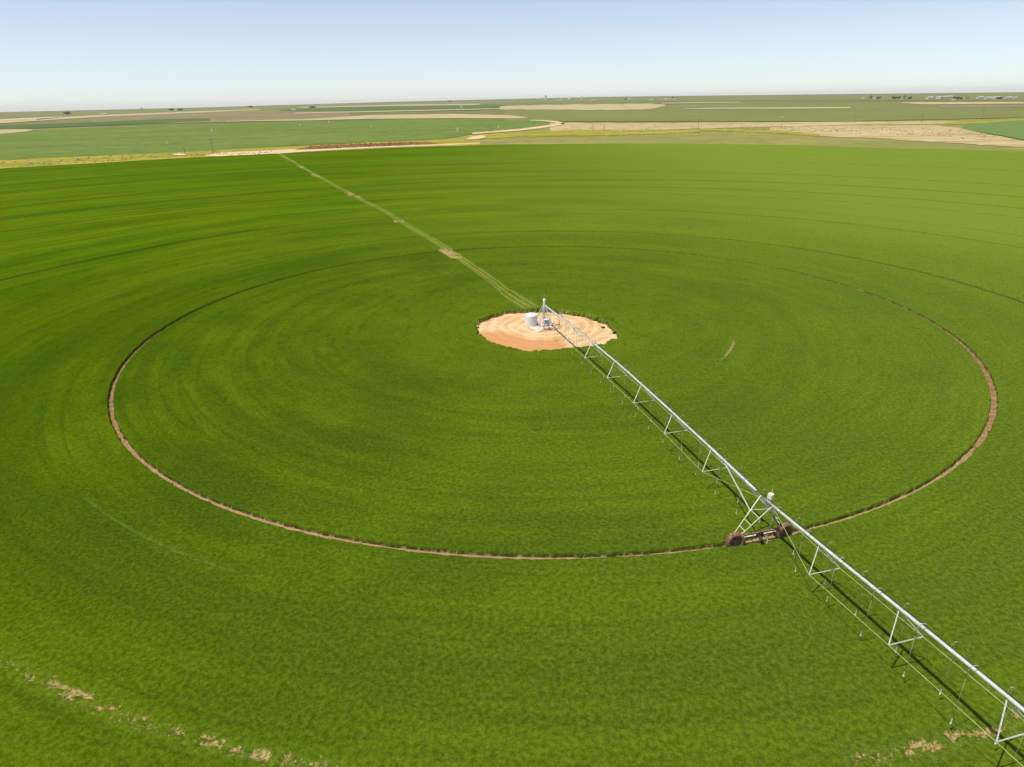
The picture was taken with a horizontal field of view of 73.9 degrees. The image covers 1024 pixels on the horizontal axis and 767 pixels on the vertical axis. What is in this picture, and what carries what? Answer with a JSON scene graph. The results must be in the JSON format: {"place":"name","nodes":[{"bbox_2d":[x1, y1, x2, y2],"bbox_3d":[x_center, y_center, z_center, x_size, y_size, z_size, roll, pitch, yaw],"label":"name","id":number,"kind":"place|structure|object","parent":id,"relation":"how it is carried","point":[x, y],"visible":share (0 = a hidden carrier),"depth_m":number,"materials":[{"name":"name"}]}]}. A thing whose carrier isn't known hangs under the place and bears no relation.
{"place":"outdoors","nodes":[
{"label":"outdoors","id":0,"kind":"place"},
{"bbox_2d":[0,129,31,133],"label":"bare strip","id":1,"kind":"object","parent":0,"point":[12,130],"visible":1,"depth_m":1036.48,"materials":[{"name":"beige soil"}]},
{"bbox_2d":[0,117,54,119],"bbox_3d":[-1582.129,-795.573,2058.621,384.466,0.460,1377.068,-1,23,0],"label":"pale dirt track","id":2,"kind":"structure","parent":0,"point":[27,118],"depth_m":2332.92,"materials":[{"name":"beige soil"}]},
{"bbox_2d":[0,118,209,129],"bbox_3d":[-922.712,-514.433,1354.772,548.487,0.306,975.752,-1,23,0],"label":"green field","id":3,"kind":"structure","parent":0,"point":[98,123],"depth_m":1404.46,"materials":[{"name":"green plant"}]},
{"bbox_2d":[0,109,259,122],"bbox_3d":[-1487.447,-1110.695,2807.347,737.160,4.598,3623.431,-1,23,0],"label":"dry strip","id":4,"kind":"object","parent":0,"point":[19,120],"visible":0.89,"depth_m":2740.49,"materials":[{"name":"beige soil"}]},
{"bbox_2d":[90,110,349,122],"bbox_3d":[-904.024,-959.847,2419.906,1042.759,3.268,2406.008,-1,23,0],"label":"brown field","id":5,"kind":"structure","parent":0,"point":[241,116],"depth_m":1983.33,"materials":[{"name":"beige soil"}]},
{"bbox_2d":[0,137,479,167],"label":"weedy verge","id":6,"kind":"structure","parent":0,"point":[97,159],"depth_m":450.86,"materials":[{"name":"yellow plant"}]},
{"bbox_2d":[0,119,554,159],"bbox_3d":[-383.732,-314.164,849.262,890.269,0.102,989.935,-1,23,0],"label":"green field","id":7,"kind":"structure","parent":0,"point":[73,142],"depth_m":724.10,"materials":[{"name":"green plant"}]},
{"bbox_2d":[206,143,479,155],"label":"dirt road","id":8,"kind":"structure","parent":0,"point":[268,151],"depth_m":469.07,"materials":[{"name":"beige soil"}]},
{"bbox_2d":[225,114,526,121],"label":"tan field","id":9,"kind":"structure","parent":0,"point":[409,116],"depth_m":1404.17,"materials":[{"name":"beige soil"}]},
{"bbox_2d":[300,104,479,107],"bbox_3d":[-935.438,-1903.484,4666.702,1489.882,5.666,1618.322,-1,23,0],"label":"dry strip","id":10,"kind":"object","parent":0,"point":[396,105],"visible":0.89,"depth_m":4768.49,"materials":[{"name":"beige soil"}]},
{"bbox_2d":[280,104,505,110],"bbox_3d":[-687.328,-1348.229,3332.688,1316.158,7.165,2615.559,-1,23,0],"label":"green field","id":11,"kind":"structure","parent":0,"point":[423,107],"depth_m":3185.11,"materials":[{"name":"green plant"}]},
{"bbox_2d":[295,107,537,113],"bbox_3d":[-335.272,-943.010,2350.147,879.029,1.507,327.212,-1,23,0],"label":"dry strip","id":12,"kind":"object","parent":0,"point":[406,110],"visible":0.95,"depth_m":2338.70,"materials":[{"name":"beige soil"}]},
{"bbox_2d":[467,135,485,138],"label":"bare patch","id":13,"kind":"object","parent":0,"point":[478,137],"visible":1,"depth_m":583.53,"materials":[{"name":"beige soil"}]},
{"bbox_2d":[0,92,1023,559],"bbox_3d":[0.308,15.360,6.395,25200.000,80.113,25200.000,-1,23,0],"label":"ground","id":14,"kind":"structure","parent":0,"point":[508,330],"depth_m":97.76,"materials":[{"name":"soil"}]},
{"bbox_2d":[296,141,443,149],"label":"dirt road","id":15,"kind":"structure","parent":14,"relation":"on","point":[371,144],"depth_m":498.94,"materials":[{"name":"beige soil"}]},
{"bbox_2d":[1,123,1020,165],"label":"scrub","id":16,"kind":"object","parent":14,"relation":"on","point":[31,163],"visible":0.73,"depth_m":484.18,"materials":[{"name":"green plant"}]},
{"bbox_2d":[0,143,1023,766],"bbox_3d":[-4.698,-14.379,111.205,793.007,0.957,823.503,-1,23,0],"label":"wheat crop","id":17,"kind":"object","parent":14,"relation":"on","point":[486,713],"visible":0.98,"depth_m":59.23,"materials":[{"name":"green plant"}]},
{"bbox_2d":[524,321,559,331],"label":"concrete slab","id":18,"kind":"structure","parent":14,"relation":"on","point":[540,328],"depth_m":95.25,"materials":[{"name":"beige concrete"}]},
{"bbox_2d":[525,312,536,326],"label":"storage tank","id":19,"kind":"object","parent":18,"relation":"on","point":[530,319],"visible":1,"depth_m":95.58,"materials":[{"name":"white paint"}]},
{"bbox_2d":[543,320,559,329],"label":"pipe manifold","id":20,"kind":"object","parent":18,"relation":"on","point":[551,325],"visible":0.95,"depth_m":94.97,"materials":[{"name":"metal"}]},
{"bbox_2d":[537,299,1023,766],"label":"irrigation machine","id":21,"kind":"object","parent":14,"relation":"on","point":[736,538],"visible":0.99,"depth_m":47.35,"materials":[{"name":"metal"}]},
{"bbox_2d":[0,94,1023,118],"bbox_3d":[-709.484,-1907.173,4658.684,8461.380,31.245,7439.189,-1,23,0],"label":"fields","id":22,"kind":"structure","parent":0,"point":[888,97],"depth_m":4620.94,"materials":[{"name":"green plant"}]},
{"bbox_2d":[0,0,1023,111],"label":"sky","id":23,"kind":"structure","parent":0,"point":[56,55],"materials":[{"name":"blue"}]},
{"bbox_2d":[472,123,562,133],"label":"dirt track","id":24,"kind":"structure","parent":0,"point":[545,126],"depth_m":724.70,"materials":[{"name":"beige soil"}]},
{"bbox_2d":[534,120,563,123],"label":"dirt track","id":25,"kind":"structure","parent":0,"point":[549,121],"depth_m":964.20,"materials":[{"name":"beige soil"}]},
{"bbox_2d":[500,104,664,109],"bbox_3d":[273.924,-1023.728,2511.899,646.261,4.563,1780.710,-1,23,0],"label":"tan field","id":26,"kind":"structure","parent":0,"point":[603,107],"depth_m":2316.03,"materials":[{"name":"beige soil"}]},
{"bbox_2d":[467,129,699,140],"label":"weedy ground","id":27,"kind":"structure","parent":0,"point":[579,132],"depth_m":622.73,"materials":[{"name":"yellow plant"}]},
{"bbox_2d":[663,102,734,103],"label":"tan field","id":28,"kind":"structure","parent":0,"point":[702,102],"depth_m":2873.77,"materials":[{"name":"beige soil"}]},
{"bbox_2d":[457,117,1023,150],"bbox_3d":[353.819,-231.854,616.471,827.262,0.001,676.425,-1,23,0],"label":"dry grassland","id":29,"kind":"structure","parent":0,"point":[709,137],"depth_m":503.19,"materials":[{"name":"beige plant"}]},
{"bbox_2d":[550,121,957,130],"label":"dry ground","id":30,"kind":"structure","parent":0,"point":[608,126],"depth_m":732.89,"materials":[{"name":"beige soil"}]},
{"bbox_2d":[700,128,819,135],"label":"weedy ground","id":31,"kind":"structure","parent":0,"point":[761,131],"depth_m":594.24,"materials":[{"name":"yellow plant"}]},
{"bbox_2d":[505,102,1023,120],"bbox_3d":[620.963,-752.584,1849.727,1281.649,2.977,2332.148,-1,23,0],"label":"green field","id":32,"kind":"structure","parent":0,"point":[870,111],"depth_m":1179.40,"materials":[{"name":"green plant"}]},
{"bbox_2d":[685,107,849,108],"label":"dry strip","id":33,"kind":"object","parent":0,"point":[773,108],"visible":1,"depth_m":1562.21,"materials":[{"name":"beige soil"}]},
{"bbox_2d":[770,125,1023,146],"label":"dry ground","id":34,"kind":"structure","parent":0,"point":[974,138],"depth_m":521.37,"materials":[{"name":"beige soil"}]},
{"bbox_2d":[900,102,1023,103],"bbox_3d":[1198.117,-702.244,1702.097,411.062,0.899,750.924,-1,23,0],"label":"tan field","id":35,"kind":"structure","parent":0,"point":[964,102],"depth_m":1731.62,"materials":[{"name":"beige soil"}]},
{"bbox_2d":[940,105,1023,107],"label":"brown field","id":36,"kind":"structure","parent":0,"point":[978,106],"depth_m":1340.56,"materials":[{"name":"brown soil"}]},
{"bbox_2d":[945,119,1023,124],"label":"weedy ground","id":37,"kind":"structure","parent":0,"point":[966,122],"depth_m":691.32,"materials":[{"name":"plant"}]},
{"bbox_2d":[961,120,1023,139],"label":"green field","id":38,"kind":"structure","parent":0,"point":[1014,129],"depth_m":569.06,"materials":[{"name":"green plant"}]}
]}

